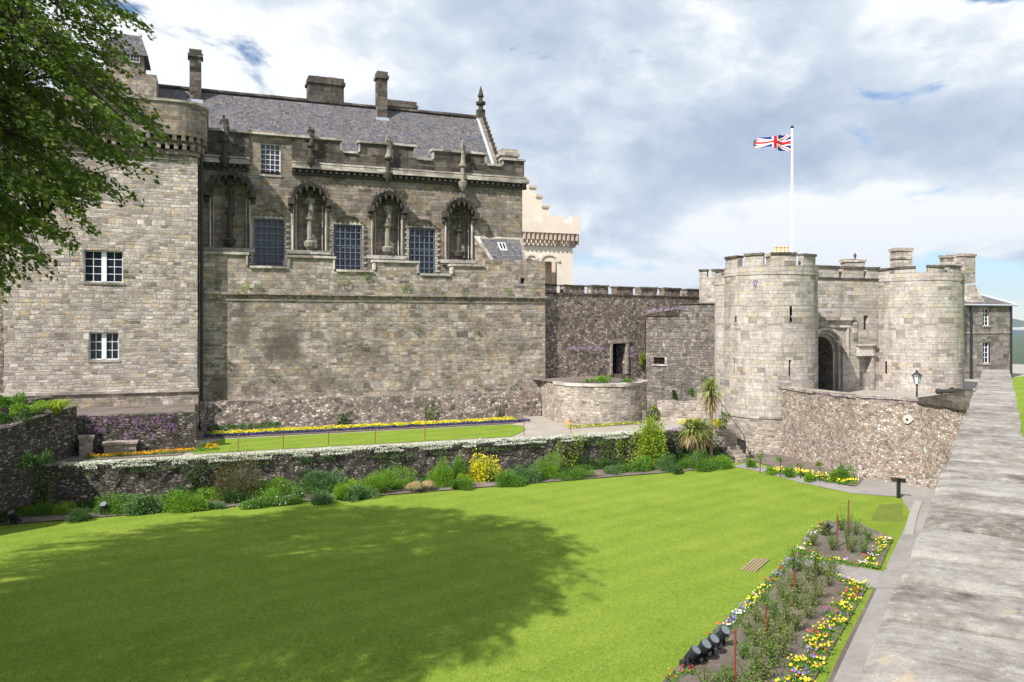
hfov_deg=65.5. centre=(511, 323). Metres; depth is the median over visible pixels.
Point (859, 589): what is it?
pansy
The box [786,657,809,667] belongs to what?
pansy
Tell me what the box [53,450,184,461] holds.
tower bed
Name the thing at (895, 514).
turf patch
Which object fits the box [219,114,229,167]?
statue
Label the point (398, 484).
plant
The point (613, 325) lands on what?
battlement wall
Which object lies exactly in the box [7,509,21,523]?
floodlight
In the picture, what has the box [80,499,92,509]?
plant
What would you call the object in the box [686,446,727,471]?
shrub
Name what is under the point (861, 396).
aubrieta
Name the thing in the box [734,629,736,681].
garden stake
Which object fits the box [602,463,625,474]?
plant
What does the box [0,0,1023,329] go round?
sky
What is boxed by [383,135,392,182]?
statue
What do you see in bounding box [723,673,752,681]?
rose bush
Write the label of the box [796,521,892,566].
rose bed
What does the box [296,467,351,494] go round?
shrub
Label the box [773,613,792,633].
rose bush
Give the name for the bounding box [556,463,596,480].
plant
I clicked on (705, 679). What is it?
rose bush
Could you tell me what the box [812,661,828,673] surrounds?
pansy
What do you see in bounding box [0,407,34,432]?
ivy
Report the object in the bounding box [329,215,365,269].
window
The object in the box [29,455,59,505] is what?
climbing plant
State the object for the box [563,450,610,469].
shrub
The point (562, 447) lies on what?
climbing plant
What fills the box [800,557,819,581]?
rose bush
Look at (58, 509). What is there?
plant
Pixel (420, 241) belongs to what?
window
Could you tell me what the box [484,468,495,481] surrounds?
plant
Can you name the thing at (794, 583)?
garden stake
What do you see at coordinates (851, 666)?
garden path
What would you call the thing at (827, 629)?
pansy
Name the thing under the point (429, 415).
climbing plant
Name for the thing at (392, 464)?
climbing plant
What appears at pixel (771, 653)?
rose bush
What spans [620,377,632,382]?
plant
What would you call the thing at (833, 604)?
pansy
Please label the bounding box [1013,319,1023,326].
hills
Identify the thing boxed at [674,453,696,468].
plant
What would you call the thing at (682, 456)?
shrub
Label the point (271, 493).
plant
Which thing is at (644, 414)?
wall
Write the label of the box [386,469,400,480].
plant
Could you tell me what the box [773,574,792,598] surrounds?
rose bush
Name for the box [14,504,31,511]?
plant
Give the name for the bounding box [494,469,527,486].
plant
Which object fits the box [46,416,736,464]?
terrace
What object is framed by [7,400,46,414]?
ivy
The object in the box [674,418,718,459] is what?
cordyline palm
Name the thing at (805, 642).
pansy
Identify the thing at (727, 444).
stone steps
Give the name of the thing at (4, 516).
shrub
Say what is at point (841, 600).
pansy
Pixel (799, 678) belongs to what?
pansy
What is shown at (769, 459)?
wall bed
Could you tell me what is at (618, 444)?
climbing plant
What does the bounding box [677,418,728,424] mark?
flowering plant
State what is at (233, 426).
bedding foliage
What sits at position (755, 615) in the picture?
rose bush
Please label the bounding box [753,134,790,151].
flag
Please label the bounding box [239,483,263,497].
plant
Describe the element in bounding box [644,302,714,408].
wall block
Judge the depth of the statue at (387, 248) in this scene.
57.85 m
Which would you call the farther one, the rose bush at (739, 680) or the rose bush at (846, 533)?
the rose bush at (846, 533)
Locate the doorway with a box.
[612,344,615,372]
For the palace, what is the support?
on the terrace
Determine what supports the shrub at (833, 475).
on the wall bed at (769, 459)
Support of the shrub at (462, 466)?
on the soil bed at (51, 517)
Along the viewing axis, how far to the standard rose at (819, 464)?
45.35 m
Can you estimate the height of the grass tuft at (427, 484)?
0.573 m
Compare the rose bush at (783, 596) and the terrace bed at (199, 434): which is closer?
the rose bush at (783, 596)
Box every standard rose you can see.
[757,453,764,471]
[775,456,781,476]
[796,462,803,477]
[813,459,822,481]
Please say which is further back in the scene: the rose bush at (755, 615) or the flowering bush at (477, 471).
the flowering bush at (477, 471)
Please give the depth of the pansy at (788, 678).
19.84 m
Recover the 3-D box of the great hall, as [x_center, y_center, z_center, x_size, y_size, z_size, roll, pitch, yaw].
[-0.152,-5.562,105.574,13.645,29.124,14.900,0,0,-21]
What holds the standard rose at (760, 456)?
on the lawn at (734, 485)
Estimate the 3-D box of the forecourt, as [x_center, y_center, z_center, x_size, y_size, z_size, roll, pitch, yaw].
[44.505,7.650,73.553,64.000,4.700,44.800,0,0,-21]
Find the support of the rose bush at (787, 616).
on the long rose bed at (721, 657)
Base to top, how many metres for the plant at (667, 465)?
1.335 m
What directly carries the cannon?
on the forecourt
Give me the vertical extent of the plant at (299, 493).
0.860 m
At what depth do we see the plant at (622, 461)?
48.68 m
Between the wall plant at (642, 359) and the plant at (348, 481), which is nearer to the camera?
the plant at (348, 481)
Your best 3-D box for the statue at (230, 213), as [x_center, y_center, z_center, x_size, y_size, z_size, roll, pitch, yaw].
[-19.166,-7.615,54.153,0.824,4.877,0.891,0,0,-21]
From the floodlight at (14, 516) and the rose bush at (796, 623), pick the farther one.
the floodlight at (14, 516)
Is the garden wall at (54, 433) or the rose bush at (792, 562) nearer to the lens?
the rose bush at (792, 562)
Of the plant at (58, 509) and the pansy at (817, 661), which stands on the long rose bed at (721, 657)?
the pansy at (817, 661)
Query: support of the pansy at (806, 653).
on the long rose bed at (721, 657)
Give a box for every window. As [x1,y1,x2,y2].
[82,250,123,284]
[87,332,119,361]
[249,209,288,265]
[259,143,281,176]
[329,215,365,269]
[405,219,438,273]
[982,309,990,326]
[982,342,990,364]
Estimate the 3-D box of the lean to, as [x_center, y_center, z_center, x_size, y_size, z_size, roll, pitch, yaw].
[-0.737,-4.964,60.480,4.014,3.454,1.580,0,0,-21]
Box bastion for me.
[534,376,647,424]
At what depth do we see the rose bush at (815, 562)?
28.08 m
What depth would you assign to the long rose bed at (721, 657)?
22.96 m
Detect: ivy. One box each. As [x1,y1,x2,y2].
[0,392,28,407]
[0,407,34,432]
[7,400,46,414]
[18,448,56,468]
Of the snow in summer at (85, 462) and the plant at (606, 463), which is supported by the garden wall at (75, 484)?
the snow in summer at (85, 462)
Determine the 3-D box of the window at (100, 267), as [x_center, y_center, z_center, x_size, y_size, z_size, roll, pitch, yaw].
[-25.065,-3.458,48.868,2.311,2.074,0.370,0,0,-21]
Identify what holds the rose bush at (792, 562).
on the long rose bed at (721, 657)
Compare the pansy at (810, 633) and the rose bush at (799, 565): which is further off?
the rose bush at (799, 565)
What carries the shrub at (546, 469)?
on the soil bed at (51, 517)
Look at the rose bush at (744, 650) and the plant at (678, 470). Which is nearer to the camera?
the rose bush at (744, 650)
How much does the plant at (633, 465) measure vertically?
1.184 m
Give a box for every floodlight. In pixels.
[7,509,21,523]
[99,501,109,514]
[679,645,700,668]
[694,639,711,663]
[706,634,718,657]
[715,625,730,649]
[819,521,833,535]
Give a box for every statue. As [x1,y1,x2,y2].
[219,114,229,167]
[224,177,236,247]
[304,188,315,249]
[305,126,315,167]
[382,196,392,255]
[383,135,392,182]
[454,203,464,259]
[458,140,466,190]
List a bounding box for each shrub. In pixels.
[0,500,18,522]
[92,491,138,514]
[118,488,188,515]
[160,484,221,513]
[206,443,262,501]
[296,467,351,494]
[353,464,423,494]
[426,455,454,487]
[449,453,469,480]
[510,462,542,483]
[535,449,564,479]
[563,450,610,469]
[633,402,667,468]
[676,446,698,462]
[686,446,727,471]
[702,441,719,463]
[711,452,734,468]
[783,465,795,477]
[803,470,815,481]
[827,469,838,481]
[835,461,855,480]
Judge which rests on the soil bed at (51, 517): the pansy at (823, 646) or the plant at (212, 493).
the plant at (212, 493)
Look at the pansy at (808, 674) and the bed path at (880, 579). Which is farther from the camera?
the bed path at (880, 579)
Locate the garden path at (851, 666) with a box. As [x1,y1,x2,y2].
[832,511,928,681]
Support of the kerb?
on the garden path at (851, 666)
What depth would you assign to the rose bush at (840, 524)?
34.45 m
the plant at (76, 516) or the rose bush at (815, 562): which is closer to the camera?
the rose bush at (815, 562)
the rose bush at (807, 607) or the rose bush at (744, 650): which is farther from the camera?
the rose bush at (807, 607)
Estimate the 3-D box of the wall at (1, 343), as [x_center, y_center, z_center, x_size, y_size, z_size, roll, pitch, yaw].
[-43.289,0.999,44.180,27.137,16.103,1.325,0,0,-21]
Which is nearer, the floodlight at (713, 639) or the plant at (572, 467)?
the floodlight at (713, 639)
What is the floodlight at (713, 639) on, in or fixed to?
on the long rose bed at (721, 657)
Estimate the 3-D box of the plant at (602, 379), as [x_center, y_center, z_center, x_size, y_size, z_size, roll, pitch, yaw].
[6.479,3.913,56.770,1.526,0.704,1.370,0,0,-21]
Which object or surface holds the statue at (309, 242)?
on the palace
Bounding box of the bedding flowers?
[203,419,530,436]
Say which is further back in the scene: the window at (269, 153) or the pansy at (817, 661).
the window at (269, 153)
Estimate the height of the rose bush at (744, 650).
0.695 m
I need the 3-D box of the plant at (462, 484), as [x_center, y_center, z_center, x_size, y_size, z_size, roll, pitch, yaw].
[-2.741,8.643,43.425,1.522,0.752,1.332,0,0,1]
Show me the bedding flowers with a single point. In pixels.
(335, 429)
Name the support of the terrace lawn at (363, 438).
on the terrace
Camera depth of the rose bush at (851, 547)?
31.11 m
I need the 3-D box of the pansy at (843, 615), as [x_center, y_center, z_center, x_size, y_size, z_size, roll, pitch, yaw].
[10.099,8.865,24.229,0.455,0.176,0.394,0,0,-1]
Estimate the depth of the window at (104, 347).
48.95 m
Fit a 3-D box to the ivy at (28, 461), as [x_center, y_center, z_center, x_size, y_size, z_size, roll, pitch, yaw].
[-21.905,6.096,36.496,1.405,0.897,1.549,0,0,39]
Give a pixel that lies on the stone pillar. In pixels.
(85, 444)
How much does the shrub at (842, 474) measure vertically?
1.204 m
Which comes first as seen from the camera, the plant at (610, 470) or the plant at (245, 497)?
the plant at (245, 497)
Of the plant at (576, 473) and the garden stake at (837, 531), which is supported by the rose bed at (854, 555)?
the garden stake at (837, 531)
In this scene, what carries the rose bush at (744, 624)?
on the long rose bed at (721, 657)
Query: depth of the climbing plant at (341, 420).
53.82 m
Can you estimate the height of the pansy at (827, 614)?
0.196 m
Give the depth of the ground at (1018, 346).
2331.10 m
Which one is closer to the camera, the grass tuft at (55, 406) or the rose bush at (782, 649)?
the rose bush at (782, 649)
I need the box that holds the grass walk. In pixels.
[1012,376,1023,436]
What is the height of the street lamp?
2.435 m
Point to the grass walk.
(1018, 385)
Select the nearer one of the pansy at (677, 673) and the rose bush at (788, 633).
the pansy at (677, 673)
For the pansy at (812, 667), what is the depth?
20.50 m
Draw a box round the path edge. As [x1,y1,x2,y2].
[827,588,875,681]
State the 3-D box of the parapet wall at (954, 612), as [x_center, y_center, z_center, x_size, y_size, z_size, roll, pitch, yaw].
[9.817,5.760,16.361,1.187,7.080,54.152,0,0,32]
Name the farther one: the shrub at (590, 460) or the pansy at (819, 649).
the shrub at (590, 460)
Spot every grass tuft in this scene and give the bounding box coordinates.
[34,399,79,413]
[405,481,424,491]
[421,480,434,489]
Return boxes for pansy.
[662,668,680,679]
[664,675,677,681]
[671,669,685,676]
[777,674,789,681]
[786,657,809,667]
[790,674,809,681]
[792,655,809,666]
[792,667,809,678]
[793,671,803,681]
[796,658,813,666]
[800,640,814,648]
[802,637,818,645]
[803,629,823,639]
[803,663,826,672]
[803,667,815,676]
[804,644,820,654]
[806,634,822,644]
[806,649,827,660]
[807,653,827,664]
[808,644,826,654]
[811,625,829,633]
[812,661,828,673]
[814,641,833,650]
[816,623,840,633]
[822,607,835,617]
[824,597,839,607]
[824,607,838,615]
[824,623,842,632]
[826,630,839,639]
[833,595,854,605]
[834,618,848,627]
[836,587,848,595]
[837,605,852,613]
[839,610,850,618]
[842,580,857,588]
[852,584,864,592]
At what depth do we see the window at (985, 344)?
77.62 m
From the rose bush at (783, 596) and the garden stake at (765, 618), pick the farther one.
the rose bush at (783, 596)
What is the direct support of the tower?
on the terrace
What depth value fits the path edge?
22.44 m
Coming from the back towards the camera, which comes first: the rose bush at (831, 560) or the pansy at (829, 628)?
the rose bush at (831, 560)
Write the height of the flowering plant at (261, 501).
1.166 m
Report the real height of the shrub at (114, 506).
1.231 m
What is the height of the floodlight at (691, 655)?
0.575 m
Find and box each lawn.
[0,457,909,681]
[192,424,524,453]
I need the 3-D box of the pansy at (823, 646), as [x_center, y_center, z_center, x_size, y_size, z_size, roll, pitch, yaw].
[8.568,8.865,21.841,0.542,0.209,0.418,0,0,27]
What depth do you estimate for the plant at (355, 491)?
40.70 m
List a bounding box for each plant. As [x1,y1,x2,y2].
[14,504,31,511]
[17,503,55,516]
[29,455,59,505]
[35,500,55,515]
[52,500,78,514]
[63,504,97,522]
[68,502,83,507]
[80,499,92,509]
[86,495,98,507]
[91,500,101,510]
[170,483,188,496]
[177,459,209,495]
[193,487,206,498]
[196,442,217,448]
[204,486,222,499]
[205,502,225,508]
[218,488,244,503]
[233,483,308,508]
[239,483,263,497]
[239,491,250,501]
[247,475,298,497]
[260,486,279,499]
[274,487,298,495]
[284,452,314,487]
[290,483,304,497]
[308,487,334,503]
[332,412,353,424]
[332,479,351,500]
[333,478,355,492]
[343,477,357,483]
[344,482,382,501]
[371,454,403,472]
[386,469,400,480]
[387,479,408,489]
[421,395,436,419]
[447,475,474,489]
[456,471,472,484]
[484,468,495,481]
[492,392,506,417]
[493,467,513,481]
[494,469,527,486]
[552,459,565,476]
[553,431,588,469]
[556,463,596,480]
[564,464,578,469]
[582,378,593,382]
[591,374,610,382]
[592,456,603,468]
[597,438,620,461]
[600,458,613,468]
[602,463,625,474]
[613,428,642,464]
[613,458,625,470]
[617,454,656,472]
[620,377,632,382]
[631,463,655,471]
[639,351,645,365]
[655,451,676,471]
[656,427,685,462]
[672,461,683,473]
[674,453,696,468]
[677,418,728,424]
[713,411,730,428]
[745,457,756,467]
[764,466,777,474]
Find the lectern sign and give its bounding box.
[890,477,906,497]
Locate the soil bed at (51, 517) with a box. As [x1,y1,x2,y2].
[0,463,695,524]
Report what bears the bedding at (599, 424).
on the terrace
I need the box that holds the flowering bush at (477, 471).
[466,448,502,481]
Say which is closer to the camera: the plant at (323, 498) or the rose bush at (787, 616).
the rose bush at (787, 616)
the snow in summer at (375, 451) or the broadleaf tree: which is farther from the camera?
the snow in summer at (375, 451)
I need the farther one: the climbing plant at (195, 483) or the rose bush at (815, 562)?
the climbing plant at (195, 483)
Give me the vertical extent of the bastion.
3.017 m
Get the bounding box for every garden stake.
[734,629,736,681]
[765,606,766,636]
[793,570,794,607]
[836,514,837,547]
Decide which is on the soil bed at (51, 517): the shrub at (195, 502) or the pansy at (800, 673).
the shrub at (195, 502)
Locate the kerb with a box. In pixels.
[905,500,921,533]
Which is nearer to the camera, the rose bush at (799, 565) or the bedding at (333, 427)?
the rose bush at (799, 565)
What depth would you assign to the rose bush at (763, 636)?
21.48 m
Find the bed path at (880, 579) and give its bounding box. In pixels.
[788,554,901,587]
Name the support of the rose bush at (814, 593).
on the long rose bed at (721, 657)
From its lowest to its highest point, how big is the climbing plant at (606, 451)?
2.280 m
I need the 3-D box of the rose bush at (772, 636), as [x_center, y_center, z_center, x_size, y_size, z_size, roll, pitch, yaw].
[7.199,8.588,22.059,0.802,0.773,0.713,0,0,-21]
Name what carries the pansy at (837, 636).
on the long rose bed at (721, 657)
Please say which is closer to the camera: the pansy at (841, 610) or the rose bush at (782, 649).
the rose bush at (782, 649)
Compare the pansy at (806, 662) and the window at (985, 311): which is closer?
the pansy at (806, 662)
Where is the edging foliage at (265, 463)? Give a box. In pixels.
[86,440,627,474]
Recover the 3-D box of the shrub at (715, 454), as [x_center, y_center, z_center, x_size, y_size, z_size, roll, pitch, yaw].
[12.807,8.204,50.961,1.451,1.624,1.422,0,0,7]
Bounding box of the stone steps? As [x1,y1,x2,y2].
[694,404,748,462]
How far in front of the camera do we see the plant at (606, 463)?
48.84 m
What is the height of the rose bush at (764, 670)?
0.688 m
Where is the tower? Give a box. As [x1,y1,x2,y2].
[0,33,208,431]
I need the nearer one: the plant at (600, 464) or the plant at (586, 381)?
the plant at (600, 464)
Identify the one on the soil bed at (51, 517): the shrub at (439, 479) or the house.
the shrub at (439, 479)
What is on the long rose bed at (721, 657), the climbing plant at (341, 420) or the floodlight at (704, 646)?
the floodlight at (704, 646)
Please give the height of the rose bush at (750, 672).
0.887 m
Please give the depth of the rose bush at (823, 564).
28.39 m
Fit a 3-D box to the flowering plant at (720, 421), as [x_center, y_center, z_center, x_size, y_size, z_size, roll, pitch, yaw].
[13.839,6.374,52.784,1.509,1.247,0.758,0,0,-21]
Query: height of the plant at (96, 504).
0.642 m
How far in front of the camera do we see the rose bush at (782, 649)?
21.37 m
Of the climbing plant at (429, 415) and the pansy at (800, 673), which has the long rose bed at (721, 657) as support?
the pansy at (800, 673)
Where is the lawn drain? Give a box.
[741,558,768,571]
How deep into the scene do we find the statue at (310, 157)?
55.55 m
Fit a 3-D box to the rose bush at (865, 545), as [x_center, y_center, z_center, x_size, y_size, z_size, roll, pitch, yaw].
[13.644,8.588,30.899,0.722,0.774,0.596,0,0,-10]
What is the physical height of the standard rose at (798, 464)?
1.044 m
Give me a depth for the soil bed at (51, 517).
42.52 m
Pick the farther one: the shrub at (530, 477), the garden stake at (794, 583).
the shrub at (530, 477)
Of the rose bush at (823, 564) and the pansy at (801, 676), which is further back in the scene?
the rose bush at (823, 564)
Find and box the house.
[951,253,1017,378]
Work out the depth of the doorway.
66.19 m
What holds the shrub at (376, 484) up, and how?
on the soil bed at (51, 517)
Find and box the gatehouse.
[698,246,964,457]
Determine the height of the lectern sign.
1.088 m
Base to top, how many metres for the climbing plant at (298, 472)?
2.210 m
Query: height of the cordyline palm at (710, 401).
5.706 m
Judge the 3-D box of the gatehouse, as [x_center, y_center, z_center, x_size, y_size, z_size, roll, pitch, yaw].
[27.270,1.317,66.206,28.704,16.014,16.211,0,0,-21]
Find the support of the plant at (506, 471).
on the soil bed at (51, 517)
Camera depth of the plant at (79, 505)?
38.90 m
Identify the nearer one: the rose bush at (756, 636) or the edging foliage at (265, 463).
the rose bush at (756, 636)
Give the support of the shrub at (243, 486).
on the soil bed at (51, 517)
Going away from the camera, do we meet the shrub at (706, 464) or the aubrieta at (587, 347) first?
the shrub at (706, 464)
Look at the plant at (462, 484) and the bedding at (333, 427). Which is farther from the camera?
the bedding at (333, 427)
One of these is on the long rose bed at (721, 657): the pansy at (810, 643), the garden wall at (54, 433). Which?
the pansy at (810, 643)
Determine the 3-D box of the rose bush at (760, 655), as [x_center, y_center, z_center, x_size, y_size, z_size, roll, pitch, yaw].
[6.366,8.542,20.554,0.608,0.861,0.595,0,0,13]
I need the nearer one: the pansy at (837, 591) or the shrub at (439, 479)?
the pansy at (837, 591)
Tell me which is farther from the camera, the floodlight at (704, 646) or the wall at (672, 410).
the wall at (672, 410)
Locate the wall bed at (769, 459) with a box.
[753,453,862,485]
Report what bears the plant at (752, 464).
on the lawn path at (910, 494)
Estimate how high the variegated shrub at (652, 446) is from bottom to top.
4.195 m
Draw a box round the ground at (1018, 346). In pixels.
[198,330,1023,421]
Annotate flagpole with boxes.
[790,125,793,251]
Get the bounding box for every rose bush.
[690,659,720,681]
[710,665,734,681]
[717,659,740,681]
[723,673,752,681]
[730,632,756,659]
[734,614,764,634]
[736,651,763,681]
[740,615,767,645]
[744,602,770,622]
[744,668,772,681]
[747,637,768,670]
[751,628,783,654]
[754,653,777,680]
[755,585,773,608]
[756,606,773,630]
[760,616,784,644]
[760,638,788,668]
[763,596,781,620]
[771,625,798,656]
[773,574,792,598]
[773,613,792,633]
[776,618,796,642]
[777,581,797,605]
[778,592,796,622]
[779,568,805,586]
[783,542,802,570]
[785,587,807,609]
[787,606,809,631]
[789,573,806,593]
[791,548,806,571]
[798,590,823,618]
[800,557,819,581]
[801,542,825,575]
[802,581,825,606]
[806,529,823,545]
[807,573,830,597]
[811,557,828,574]
[817,519,833,535]
[817,550,844,572]
[819,562,840,585]
[824,527,843,549]
[833,513,846,530]
[837,507,856,549]
[842,534,859,552]
[849,515,861,535]
[854,535,870,553]
[861,525,874,540]
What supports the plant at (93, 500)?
on the soil bed at (51, 517)
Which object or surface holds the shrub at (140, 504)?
on the soil bed at (51, 517)
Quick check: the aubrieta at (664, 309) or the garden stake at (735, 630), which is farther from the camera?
the aubrieta at (664, 309)
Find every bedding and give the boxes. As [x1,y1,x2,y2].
[86,447,218,457]
[204,417,517,435]
[565,421,642,427]
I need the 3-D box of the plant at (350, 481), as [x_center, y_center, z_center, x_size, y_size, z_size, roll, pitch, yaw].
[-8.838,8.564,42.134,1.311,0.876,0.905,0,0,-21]
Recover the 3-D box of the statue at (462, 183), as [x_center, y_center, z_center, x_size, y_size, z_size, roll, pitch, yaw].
[-3.683,-11.841,59.665,0.724,3.817,0.707,0,0,-21]
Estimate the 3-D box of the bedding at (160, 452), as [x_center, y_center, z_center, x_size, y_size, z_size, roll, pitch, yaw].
[-18.794,6.712,41.839,6.350,0.259,0.877,0,0,-25]
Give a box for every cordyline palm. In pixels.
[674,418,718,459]
[690,377,731,458]
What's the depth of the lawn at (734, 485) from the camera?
28.04 m
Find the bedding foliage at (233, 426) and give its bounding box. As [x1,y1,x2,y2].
[207,421,280,431]
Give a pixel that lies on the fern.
(674, 393)
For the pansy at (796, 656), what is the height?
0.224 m
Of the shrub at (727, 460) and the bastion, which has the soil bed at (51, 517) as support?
the shrub at (727, 460)
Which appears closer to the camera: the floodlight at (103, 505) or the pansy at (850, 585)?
the pansy at (850, 585)
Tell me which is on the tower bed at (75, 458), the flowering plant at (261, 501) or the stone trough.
the stone trough
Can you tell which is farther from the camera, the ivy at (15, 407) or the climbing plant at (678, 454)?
the climbing plant at (678, 454)
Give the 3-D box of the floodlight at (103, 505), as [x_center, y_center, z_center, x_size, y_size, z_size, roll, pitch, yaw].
[-19.144,8.648,37.441,0.418,0.643,0.616,0,0,-4]
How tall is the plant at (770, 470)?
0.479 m
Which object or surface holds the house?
on the forecourt
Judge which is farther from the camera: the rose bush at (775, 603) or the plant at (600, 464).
the plant at (600, 464)
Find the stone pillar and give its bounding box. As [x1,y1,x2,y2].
[78,434,94,456]
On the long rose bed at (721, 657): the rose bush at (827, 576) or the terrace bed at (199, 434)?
the rose bush at (827, 576)
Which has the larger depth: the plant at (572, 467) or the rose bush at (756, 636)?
the plant at (572, 467)
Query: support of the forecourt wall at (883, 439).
on the lawn at (734, 485)
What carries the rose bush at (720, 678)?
on the long rose bed at (721, 657)
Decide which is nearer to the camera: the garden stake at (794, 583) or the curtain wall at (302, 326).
the garden stake at (794, 583)
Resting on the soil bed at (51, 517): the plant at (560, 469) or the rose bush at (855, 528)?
the plant at (560, 469)
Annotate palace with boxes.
[158,48,528,273]
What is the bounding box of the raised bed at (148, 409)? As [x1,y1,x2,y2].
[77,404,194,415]
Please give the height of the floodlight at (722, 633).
0.622 m
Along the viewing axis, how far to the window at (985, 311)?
77.65 m
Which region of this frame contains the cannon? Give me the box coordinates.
[935,387,972,393]
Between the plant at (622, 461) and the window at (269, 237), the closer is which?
the plant at (622, 461)
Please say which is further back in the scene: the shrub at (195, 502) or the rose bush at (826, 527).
the shrub at (195, 502)
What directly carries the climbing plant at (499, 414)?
attached to the curtain wall at (302, 326)
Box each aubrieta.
[136,421,150,431]
[566,346,602,350]
[646,306,683,312]
[817,392,917,401]
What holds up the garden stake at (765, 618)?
on the long rose bed at (721, 657)
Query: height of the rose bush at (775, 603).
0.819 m
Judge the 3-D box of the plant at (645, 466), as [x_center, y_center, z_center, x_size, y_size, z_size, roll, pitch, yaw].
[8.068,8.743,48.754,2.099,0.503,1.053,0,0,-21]
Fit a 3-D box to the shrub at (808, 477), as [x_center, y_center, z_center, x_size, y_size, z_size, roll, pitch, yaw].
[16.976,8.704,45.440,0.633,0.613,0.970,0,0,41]
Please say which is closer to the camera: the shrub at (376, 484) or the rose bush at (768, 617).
the rose bush at (768, 617)
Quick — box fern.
[668,390,677,398]
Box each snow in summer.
[59,430,641,467]
[85,436,628,469]
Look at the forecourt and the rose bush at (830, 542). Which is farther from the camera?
the forecourt
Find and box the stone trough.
[102,440,138,454]
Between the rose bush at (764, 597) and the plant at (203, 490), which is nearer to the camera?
the rose bush at (764, 597)
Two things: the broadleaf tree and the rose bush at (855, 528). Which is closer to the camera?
the broadleaf tree
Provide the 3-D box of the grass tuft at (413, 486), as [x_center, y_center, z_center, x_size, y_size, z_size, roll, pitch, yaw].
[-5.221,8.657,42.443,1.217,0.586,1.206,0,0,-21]
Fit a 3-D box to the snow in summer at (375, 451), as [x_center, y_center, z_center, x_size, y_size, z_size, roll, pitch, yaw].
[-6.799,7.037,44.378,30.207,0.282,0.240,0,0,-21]
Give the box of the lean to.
[474,236,525,263]
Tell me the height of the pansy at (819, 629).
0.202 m
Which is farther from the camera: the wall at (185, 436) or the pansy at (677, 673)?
the wall at (185, 436)
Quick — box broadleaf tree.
[0,0,170,303]
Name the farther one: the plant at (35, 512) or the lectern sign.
the lectern sign
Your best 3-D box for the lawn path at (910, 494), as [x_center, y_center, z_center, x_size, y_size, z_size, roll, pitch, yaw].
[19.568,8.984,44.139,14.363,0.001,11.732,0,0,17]
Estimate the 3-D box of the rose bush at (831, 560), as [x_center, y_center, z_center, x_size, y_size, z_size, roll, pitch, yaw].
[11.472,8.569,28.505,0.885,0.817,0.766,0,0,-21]
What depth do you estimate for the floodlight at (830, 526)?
33.70 m
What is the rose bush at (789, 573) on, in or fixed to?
on the long rose bed at (721, 657)
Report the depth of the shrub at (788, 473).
46.59 m
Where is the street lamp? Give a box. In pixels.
[912,370,921,396]
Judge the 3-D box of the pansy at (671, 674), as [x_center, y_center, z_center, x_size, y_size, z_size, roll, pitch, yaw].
[4.084,8.871,20.208,0.408,0.166,0.386,0,0,40]
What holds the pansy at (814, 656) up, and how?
on the long rose bed at (721, 657)
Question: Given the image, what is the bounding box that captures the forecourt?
[697,364,1023,457]
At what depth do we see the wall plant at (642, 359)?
66.00 m
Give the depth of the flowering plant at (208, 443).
43.47 m
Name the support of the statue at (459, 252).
on the palace
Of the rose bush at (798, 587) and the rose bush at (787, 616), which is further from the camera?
the rose bush at (798, 587)
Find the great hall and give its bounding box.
[522,173,579,292]
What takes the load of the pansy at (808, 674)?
on the long rose bed at (721, 657)
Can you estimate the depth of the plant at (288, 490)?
41.80 m
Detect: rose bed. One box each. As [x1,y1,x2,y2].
[662,560,866,681]
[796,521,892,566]
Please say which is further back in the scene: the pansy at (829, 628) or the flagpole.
the flagpole
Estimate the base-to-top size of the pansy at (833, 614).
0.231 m
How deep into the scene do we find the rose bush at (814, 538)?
32.09 m
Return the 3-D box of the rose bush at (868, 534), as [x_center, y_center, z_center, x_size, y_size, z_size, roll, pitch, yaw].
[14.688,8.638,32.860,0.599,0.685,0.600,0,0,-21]
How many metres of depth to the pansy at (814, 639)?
22.36 m
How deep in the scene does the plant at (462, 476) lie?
43.87 m
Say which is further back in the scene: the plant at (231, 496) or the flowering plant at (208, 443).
the flowering plant at (208, 443)
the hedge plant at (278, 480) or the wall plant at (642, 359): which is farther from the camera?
the wall plant at (642, 359)
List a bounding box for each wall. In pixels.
[0,251,2,392]
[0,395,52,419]
[0,405,76,512]
[25,429,706,507]
[76,411,196,454]
[199,251,547,430]
[545,284,698,383]
[641,408,658,422]
[656,400,713,420]
[779,386,974,489]
[859,369,1023,681]
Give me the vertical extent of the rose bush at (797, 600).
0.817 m
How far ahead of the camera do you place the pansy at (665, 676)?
19.94 m
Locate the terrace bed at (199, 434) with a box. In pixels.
[196,416,530,438]
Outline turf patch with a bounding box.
[871,503,902,521]
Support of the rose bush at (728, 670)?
on the long rose bed at (721, 657)
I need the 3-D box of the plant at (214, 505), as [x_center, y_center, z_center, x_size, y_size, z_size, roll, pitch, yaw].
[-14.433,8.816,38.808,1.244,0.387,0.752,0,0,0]
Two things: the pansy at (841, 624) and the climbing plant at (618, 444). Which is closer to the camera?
the pansy at (841, 624)
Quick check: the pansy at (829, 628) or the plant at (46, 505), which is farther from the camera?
the plant at (46, 505)
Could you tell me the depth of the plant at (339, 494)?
40.36 m
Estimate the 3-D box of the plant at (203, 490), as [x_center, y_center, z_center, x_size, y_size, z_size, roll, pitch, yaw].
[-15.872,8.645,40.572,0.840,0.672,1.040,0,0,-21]
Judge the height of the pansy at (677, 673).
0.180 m
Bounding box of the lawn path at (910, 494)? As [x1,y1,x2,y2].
[734,463,934,510]
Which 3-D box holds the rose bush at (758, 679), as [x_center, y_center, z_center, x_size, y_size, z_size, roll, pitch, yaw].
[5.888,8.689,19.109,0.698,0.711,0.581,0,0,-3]

